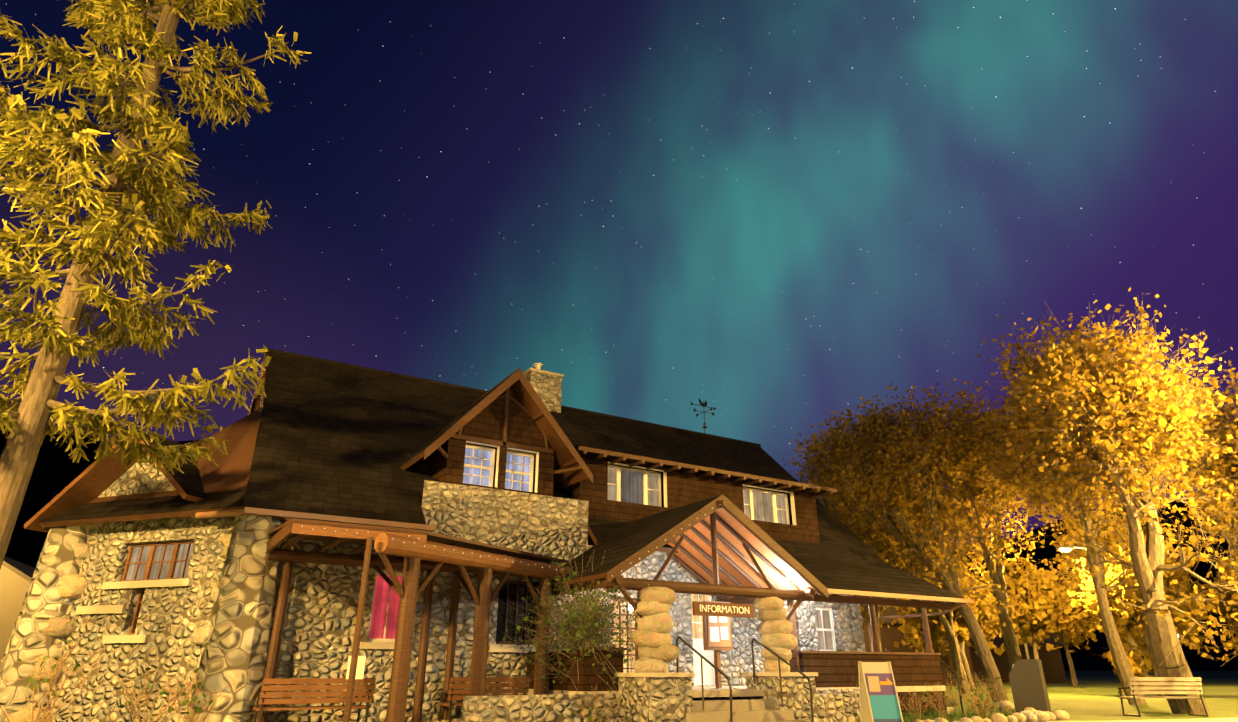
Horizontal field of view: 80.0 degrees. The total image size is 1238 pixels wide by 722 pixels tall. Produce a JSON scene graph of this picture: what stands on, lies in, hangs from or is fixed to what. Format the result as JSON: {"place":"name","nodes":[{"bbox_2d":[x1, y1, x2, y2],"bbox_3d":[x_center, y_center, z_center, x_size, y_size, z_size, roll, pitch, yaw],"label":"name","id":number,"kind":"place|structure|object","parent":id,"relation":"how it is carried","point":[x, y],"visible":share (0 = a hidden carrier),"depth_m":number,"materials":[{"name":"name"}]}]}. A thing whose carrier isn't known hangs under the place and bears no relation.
{"place":"outdoors","nodes":[
{"label":"outdoors","id":0,"kind":"place"},
{"bbox_2d":[47,457,865,721],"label":"stone walls","id":1,"kind":"structure","parent":0,"point":[317,637],"depth_m":14.31,"materials":[{"name":"beige stone"}]},
{"bbox_2d":[129,588,144,634],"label":"narrow window","id":2,"kind":"structure","parent":1,"relation":"on","point":[137,611],"depth_m":14.11,"materials":[{"name":"brown wood"}]},
{"bbox_2d":[122,543,152,580],"bbox_3d":[-9.477,3.993,14.566,0.600,0.750,0.080,-7,-24,17],"label":"window","id":3,"kind":"structure","parent":1,"relation":"attached to","point":[137,562],"depth_m":14.58,"materials":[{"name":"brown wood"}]},
{"bbox_2d":[145,541,176,579],"bbox_3d":[-8.908,3.920,14.392,0.600,0.750,0.080,-7,-24,17],"label":"window","id":4,"kind":"structure","parent":1,"relation":"attached to","point":[160,561],"depth_m":14.41,"materials":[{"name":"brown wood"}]},
{"bbox_2d":[169,540,193,578],"bbox_3d":[-8.338,3.847,14.218,0.600,0.750,0.080,-7,-24,17],"label":"window","id":5,"kind":"structure","parent":1,"relation":"attached to","point":[181,560],"depth_m":14.26,"materials":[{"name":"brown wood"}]},
{"bbox_2d":[75,578,535,652],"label":"stone sills","id":6,"kind":"structure","parent":1,"relation":"attached to","point":[103,609],"depth_m":14.02,"materials":[{"name":"beige stone"}]},
{"bbox_2d":[346,656,365,693],"bbox_3d":[-4.425,5.574,12.219,0.280,1.280,0.045,13,-26,-29],"label":"no smoking sign","id":7,"kind":"object","parent":1,"relation":"attached to","point":[360,667],"visible":0.41,"depth_m":12.39,"materials":[{"name":"white paint"}]},
{"bbox_2d":[367,571,402,641],"bbox_3d":[-4.588,4.874,14.625,0.730,1.330,0.080,13,-26,-29],"label":"window","id":8,"kind":"structure","parent":1,"relation":"on","point":[384,613],"depth_m":14.57,"materials":[{"name":"red fabric"}]},
{"bbox_2d":[24,348,886,563],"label":"roof","id":9,"kind":"structure","parent":1,"relation":"on","point":[314,435],"depth_m":16.92,"materials":[{"name":"brown wood"}]},
{"bbox_2d":[249,355,265,413],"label":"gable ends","id":10,"kind":"object","parent":9,"relation":"attached to","point":[262,372],"visible":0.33,"depth_m":19.19,"materials":[{"name":"brown wood"}]},
{"bbox_2d":[401,368,592,495],"bbox_3d":[-3.401,2.102,18.169,4.000,2.720,4.199,13,-26,-29],"label":"dormer","id":11,"kind":"object","parent":9,"relation":"on","point":[510,412],"visible":1,"depth_m":17.06,"materials":[{"name":"brown wood"}]},
{"bbox_2d":[463,444,494,486],"bbox_3d":[-3.224,2.402,16.711,0.810,0.960,0.080,13,-26,-29],"label":"dormer window","id":12,"kind":"structure","parent":11,"relation":"attached to","point":[479,461],"depth_m":16.75,"materials":[{"name":"glass"}]},
{"bbox_2d":[505,451,533,491],"bbox_3d":[-2.382,2.603,17.190,0.810,0.960,0.080,13,-26,-29],"label":"dormer window","id":13,"kind":"structure","parent":11,"relation":"attached to","point":[519,470],"depth_m":17.23,"materials":[{"name":"glass"}]},
{"bbox_2d":[523,363,563,412],"bbox_3d":[-2.546,1.115,23.688,1.220,1.960,1.000,13,-26,-29],"label":"chimney","id":14,"kind":"object","parent":9,"relation":"on","point":[546,386],"visible":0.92,"depth_m":23.40,"materials":[{"name":"beige stone"}]},
{"bbox_2d":[195,507,973,651],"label":"gutters","id":15,"kind":"object","parent":9,"relation":"attached to","point":[286,515],"visible":0.52,"depth_m":14.44,"materials":[{"name":"brown"}]},
{"bbox_2d":[563,446,836,543],"bbox_3d":[1.878,3.801,20.880,8.700,2.438,3.438,13,-26,-29],"label":"shed dormer","id":16,"kind":"object","parent":9,"relation":"on","point":[684,484],"visible":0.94,"depth_m":19.59,"materials":[{"name":"brown wood"}]},
{"bbox_2d":[608,465,618,500],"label":"shed window","id":17,"kind":"structure","parent":16,"relation":"in","point":[613,482],"depth_m":18.79,"materials":[{"name":"grey glass"}]},
{"bbox_2d":[619,466,645,504],"bbox_3d":[0.326,3.255,19.046,0.828,0.970,0.080,13,-26,-29],"label":"shed window","id":18,"kind":"structure","parent":16,"relation":"in","point":[632,485],"depth_m":19.08,"materials":[{"name":"grey glass"}]},
{"bbox_2d":[646,471,661,506],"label":"shed window","id":19,"kind":"structure","parent":16,"relation":"in","point":[653,488],"depth_m":19.39,"materials":[{"name":"grey glass"}]},
{"bbox_2d":[743,487,752,519],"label":"shed window","id":20,"kind":"structure","parent":16,"relation":"in","point":[747,502],"depth_m":20.95,"materials":[{"name":"beige glass"}]},
{"bbox_2d":[751,488,775,522],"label":"shed window","id":21,"kind":"structure","parent":16,"relation":"in","point":[763,505],"depth_m":21.23,"materials":[{"name":"white paint"}]},
{"bbox_2d":[691,398,715,431],"bbox_3d":[3.099,2.040,26.884,0.752,1.420,0.961,-8,-24,19],"label":"weathervane","id":22,"kind":"object","parent":9,"relation":"on","point":[703,404],"visible":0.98,"depth_m":27.00,"materials":[{"name":"black metal"}]},
{"bbox_2d":[774,492,789,523],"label":"shed window","id":23,"kind":"structure","parent":9,"relation":"on","point":[781,508],"depth_m":21.56,"materials":[{"name":"grey glass"}]},
{"bbox_2d":[496,580,537,644],"bbox_3d":[-2.222,5.446,15.968,1.030,1.310,0.080,13,-26,-29],"label":"dark window","id":24,"kind":"structure","parent":1,"relation":"on","point":[510,591],"depth_m":15.96,"materials":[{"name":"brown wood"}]},
{"bbox_2d":[613,598,638,672],"bbox_3d":[0.106,6.494,17.085,0.800,1.900,0.080,13,-26,-29],"label":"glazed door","id":25,"kind":"structure","parent":1,"relation":"attached to","point":[629,667],"depth_m":17.17,"materials":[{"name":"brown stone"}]},
{"bbox_2d":[691,594,710,641],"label":"window","id":26,"kind":"structure","parent":1,"relation":"on","point":[697,628],"depth_m":18.33,"materials":[{"name":"beige glass"}]},
{"bbox_2d":[783,605,790,650],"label":"veranda window","id":27,"kind":"structure","parent":1,"relation":"attached to","point":[785,608],"depth_m":19.93,"materials":[{"name":"white paint"}]},
{"bbox_2d":[815,607,835,650],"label":"veranda window","id":28,"kind":"structure","parent":1,"relation":"attached to","point":[825,627],"depth_m":20.45,"materials":[{"name":"white paint"}]},
{"bbox_2d":[0,425,1237,670],"bbox_3d":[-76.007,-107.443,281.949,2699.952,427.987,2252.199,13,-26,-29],"label":"distant background","id":29,"kind":"structure","parent":0,"point":[56,471],"depth_m":1044.92,"materials":[{"name":"black"}]},
{"bbox_2d":[0,0,1237,543],"label":"sky","id":30,"kind":"structure","parent":0,"point":[777,215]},
{"bbox_2d":[462,672,859,721],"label":"porch stone piers","id":31,"kind":"structure","parent":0,"point":[660,697],"depth_m":13.22,"materials":[{"name":"grey stone"}]},
{"bbox_2d":[630,586,797,672],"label":"stone columns","id":32,"kind":"structure","parent":31,"relation":"on","point":[657,650],"depth_m":13.88,"materials":[{"name":"beige stone"}]},
{"bbox_2d":[527,494,828,619],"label":"porch roof","id":33,"kind":"structure","parent":32,"relation":"on","point":[727,549],"depth_m":15.81,"materials":[{"name":"brown wood"}]},
{"bbox_2d":[702,601,732,687],"bbox_3d":[2.134,6.144,15.939,0.720,1.800,0.150,13,-26,-29],"label":"bulletin board","id":34,"kind":"object","parent":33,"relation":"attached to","point":[717,634],"visible":0.65,"depth_m":15.93,"materials":[{"name":"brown wood"}]},
{"bbox_2d":[692,594,754,617],"bbox_3d":[2.120,4.951,14.913,1.550,0.410,0.050,13,-26,-29],"label":"information sign","id":35,"kind":"object","parent":33,"relation":"attached to","point":[696,607],"visible":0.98,"depth_m":14.84,"materials":[{"name":"brown wood"}]},
{"bbox_2d":[700,605,749,613],"bbox_3d":[2.137,5.003,14.862,1.270,0.133,0.008,13,-26,-29],"label":"sign lettering","id":36,"kind":"object","parent":35,"relation":"attached to","point":[724,609],"visible":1,"depth_m":14.85},
{"bbox_2d":[787,554,964,669],"bbox_3d":[5.978,6.558,18.936,6.185,3.250,2.465,13,-26,-29],"label":"porch","id":37,"kind":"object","parent":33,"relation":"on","point":[829,573],"depth_m":18.97,"materials":[{"name":"brown wood"}]},
{"bbox_2d":[693,642,714,684],"bbox_3d":[2.008,7.364,17.974,0.750,0.980,0.050,13,-26,-29],"label":"door","id":38,"kind":"structure","parent":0,"point":[708,674],"depth_m":17.96,"materials":[{"name":"white wood"}]},
{"bbox_2d":[526,647,945,711],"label":"porch deck and rail","id":39,"kind":"structure","parent":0,"point":[840,670],"depth_m":16.45,"materials":[{"name":"brown wood"}]},
{"bbox_2d":[686,699,954,721],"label":"porch steps","id":40,"kind":"structure","parent":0,"point":[754,710],"depth_m":13.79,"materials":[{"name":"beige stone"}]},
{"bbox_2d":[903,671,1237,718],"bbox_3d":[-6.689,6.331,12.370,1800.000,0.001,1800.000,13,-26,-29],"label":"ground","id":41,"kind":"structure","parent":0,"point":[1209,674],"depth_m":172.87,"materials":[{"name":"green plant"}]},
{"bbox_2d":[0,514,284,721],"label":"corner pier","id":42,"kind":"structure","parent":41,"relation":"on","point":[235,646],"depth_m":13.13,"materials":[{"name":"beige stone"}]},
{"bbox_2d":[9,523,231,721],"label":"corner stones","id":43,"kind":"object","parent":42,"relation":"attached to","point":[72,586],"visible":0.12,"depth_m":13.99,"materials":[{"name":"beige stone"}]},
{"bbox_2d":[495,544,649,694],"bbox_3d":[-0.687,5.296,14.261,3.308,3.394,3.432,13,-26,-29],"label":"shrub","id":44,"kind":"object","parent":41,"relation":"on","point":[584,627],"visible":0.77,"depth_m":14.06,"materials":[{"name":"green plant"}]},
{"bbox_3d":[-2.968,6.337,12.435,6.600,0.050,3.900,13,-26,-29],"label":"pergola pad","id":45,"kind":"object","parent":41,"relation":"on","visible":0},
{"bbox_2d":[253,677,375,721],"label":"bench","id":46,"kind":"object","parent":45,"relation":"on","point":[264,694],"visible":1,"depth_m":12.29,"materials":[{"name":"brown wood"}]},
{"bbox_2d":[256,519,571,721],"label":"pergola logs","id":47,"kind":"object","parent":45,"relation":"on","point":[456,557],"visible":0.94,"depth_m":13.04,"materials":[{"name":"brown wood"}]},
{"bbox_2d":[438,676,529,721],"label":"bench","id":48,"kind":"object","parent":45,"relation":"on","point":[516,688],"visible":0.69,"depth_m":13.93,"materials":[{"name":"brown wood"}]},
{"bbox_2d":[945,677,1237,720],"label":"lawn","id":49,"kind":"structure","parent":0,"point":[1092,699],"depth_m":26.62,"materials":[{"name":"green plant"}]},
{"bbox_2d":[0,556,34,664],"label":"house","id":50,"kind":"structure","parent":49,"relation":"on","point":[15,578],"depth_m":31.12,"materials":[{"name":"grey paint"}]},
{"bbox_2d":[0,640,1011,721],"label":"shrubs","id":51,"kind":"object","parent":49,"relation":"on","point":[980,707],"visible":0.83,"depth_m":10.40,"materials":[{"name":"green plant"}]},
{"bbox_2d":[421,700,1069,721],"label":"edging rocks","id":52,"kind":"object","parent":49,"relation":"on","point":[1027,714],"visible":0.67,"depth_m":16.13,"materials":[{"name":"beige stone"}]},
{"bbox_2d":[676,636,963,721],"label":"iron handrails","id":53,"kind":"object","parent":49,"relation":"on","point":[753,664],"visible":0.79,"depth_m":14.01,"materials":[{"name":"black"}]},
{"bbox_2d":[860,596,891,627],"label":"tree","id":54,"kind":"object","parent":49,"relation":"on","point":[866,610],"visible":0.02,"depth_m":47.10,"materials":[{"name":"yellow plant"}]},
{"bbox_2d":[822,482,935,651],"bbox_3d":[11.459,9.797,34.403,6.791,10.658,8.197,13,-26,-29],"label":"cottonwood","id":55,"kind":"object","parent":49,"relation":"on","point":[877,543],"visible":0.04,"depth_m":33.52,"materials":[{"name":"yellow plant"}]},
{"bbox_2d":[782,377,1032,701],"bbox_3d":[11.534,7.106,30.422,9.348,12.614,11.257,-4,-23,10],"label":"cottonwood","id":56,"kind":"object","parent":49,"relation":"on","point":[866,471],"visible":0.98,"depth_m":29.13,"materials":[{"name":"yellow plant"}]},
{"bbox_2d":[862,598,975,685],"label":"house","id":57,"kind":"structure","parent":49,"relation":"on","point":[891,635],"depth_m":54.28,"materials":[{"name":"brown wood"}]},
{"bbox_2d":[888,598,949,658],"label":"tree","id":58,"kind":"object","parent":49,"relation":"on","point":[914,629],"visible":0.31,"depth_m":51.11,"materials":[{"name":"yellow plant"}]},
{"bbox_2d":[858,716,990,721],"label":"plants","id":59,"kind":"object","parent":49,"relation":"on","point":[987,717],"depth_m":17.31,"materials":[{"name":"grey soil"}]},
{"bbox_2d":[858,705,1032,721],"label":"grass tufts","id":60,"kind":"object","parent":59,"relation":"on","point":[934,715],"visible":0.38,"depth_m":16.54,"materials":[{"name":"green plant"}]},
{"bbox_2d":[903,563,1003,688],"bbox_3d":[17.860,13.983,39.188,4.685,6.615,6.184,2,-23,-6],"label":"tree","id":61,"kind":"object","parent":49,"relation":"on","point":[961,630],"visible":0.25,"depth_m":38.10,"materials":[{"name":"yellow plant"}]},
{"bbox_2d":[877,481,1034,693],"bbox_3d":[15.486,10.436,35.691,8.562,10.601,6.200,-15,-27,31],"label":"cottonwood","id":62,"kind":"object","parent":49,"relation":"on","point":[957,664],"visible":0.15,"depth_m":35.34,"materials":[{"name":"yellow plant"}]},
{"bbox_2d":[881,382,1053,670],"bbox_3d":[16.242,7.606,32.359,11.246,13.116,8.159,13,-26,-29],"label":"cottonwood","id":63,"kind":"object","parent":49,"relation":"on","point":[1012,646],"visible":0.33,"depth_m":31.59,"materials":[{"name":"yellow plant"}]},
{"bbox_2d":[968,633,1066,682],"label":"house","id":64,"kind":"structure","parent":49,"relation":"on","point":[1052,666],"depth_m":65.08,"materials":[{"name":"brown wood"}]},
{"bbox_2d":[1024,643,1029,658],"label":"tree","id":65,"kind":"object","parent":49,"relation":"on","point":[1026,650],"depth_m":46.90,"materials":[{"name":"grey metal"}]},
{"bbox_2d":[1009,659,1050,712],"bbox_3d":[10.182,8.114,18.316,0.800,1.300,0.900,-14,-27,30],"label":"bear proof bin","id":66,"kind":"object","parent":49,"relation":"on","point":[1027,682],"visible":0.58,"depth_m":18.04,"materials":[{"name":"brown metal"}]},
{"bbox_2d":[978,555,1082,658],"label":"tree","id":67,"kind":"object","parent":49,"relation":"on","point":[1049,599],"visible":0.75,"depth_m":40.60,"materials":[{"name":"yellow plant"}]},
{"bbox_2d":[1026,564,1098,686],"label":"tree","id":68,"kind":"object","parent":49,"relation":"on","point":[1067,629],"visible":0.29,"depth_m":47.59,"materials":[{"name":"yellow plant"}]},
{"bbox_2d":[1056,545,1119,636],"bbox_3d":[21.416,11.587,33.206,2.135,6.385,0.360,5,-23,-11],"label":"street lamp","id":69,"kind":"object","parent":49,"relation":"on","point":[1065,548],"visible":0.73,"depth_m":34.16,"materials":[{"name":"grey metal"}]},
{"bbox_2d":[968,329,1235,704],"bbox_3d":[15.815,4.925,24.489,7.375,12.038,9.026,13,-26,-29],"label":"cottonwood","id":70,"kind":"object","parent":49,"relation":"on","point":[1119,657],"visible":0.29,"depth_m":24.69,"materials":[{"name":"yellow plant"}]},
{"bbox_2d":[977,287,1237,714],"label":"cottonwood","id":71,"kind":"object","parent":49,"relation":"on","point":[1118,417],"visible":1,"depth_m":19.54,"materials":[{"name":"yellow plant"}]},
{"bbox_2d":[1041,505,1178,685],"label":"tree","id":72,"kind":"object","parent":49,"relation":"on","point":[1078,553],"visible":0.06,"depth_m":41.19,"materials":[{"name":"yellow plant"}]},
{"bbox_2d":[1067,539,1214,695],"bbox_3d":[23.387,11.668,33.296,5.317,6.827,6.021,-15,-27,32],"label":"tree","id":73,"kind":"object","parent":49,"relation":"on","point":[1089,598],"visible":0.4,"depth_m":32.39,"materials":[{"name":"yellow plant"}]},
{"bbox_2d":[1117,677,1208,716],"bbox_3d":[13.490,8.354,18.372,1.800,0.907,0.670,1,-23,-2],"label":"lawn bench","id":74,"kind":"object","parent":49,"relation":"on","point":[1186,690],"depth_m":18.20,"materials":[{"name":"grey wood"}]},
{"bbox_2d":[1122,587,1207,672],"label":"tree","id":75,"kind":"object","parent":49,"relation":"on","point":[1141,640],"visible":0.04,"depth_m":42.38,"materials":[{"name":"yellow plant"}]},
{"bbox_2d":[1126,360,1237,666],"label":"cottonwood","id":76,"kind":"object","parent":49,"relation":"on","point":[1224,465],"visible":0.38,"depth_m":25.94,"materials":[{"name":"yellow plant"}]},
{"bbox_2d":[1192,555,1237,649],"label":"tree","id":77,"kind":"object","parent":49,"relation":"on","point":[1231,620],"visible":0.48,"depth_m":33.63,"materials":[{"name":"yellow plant"}]},
{"bbox_2d":[1048,717,1237,721],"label":"path","id":78,"kind":"structure","parent":0,"point":[1203,720],"depth_m":16.69,"materials":[{"name":"beige concrete"}]},
{"bbox_2d":[858,661,903,721],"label":"sandwich board sign","id":79,"kind":"object","parent":78,"relation":"on","point":[879,698],"visible":1,"depth_m":14.04,"materials":[{"name":"teal"}]},
{"bbox_3d":[-9.097,5.625,10.291,6.531,1.000,6.239,13,-26,-29],"label":"bed mound","id":80,"kind":"object","parent":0,"visible":0},
{"bbox_2d":[0,0,311,568],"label":"spruce","id":81,"kind":"object","parent":80,"relation":"on","point":[28,420],"visible":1,"depth_m":11.21,"materials":[{"name":"green plant"}]}
]}

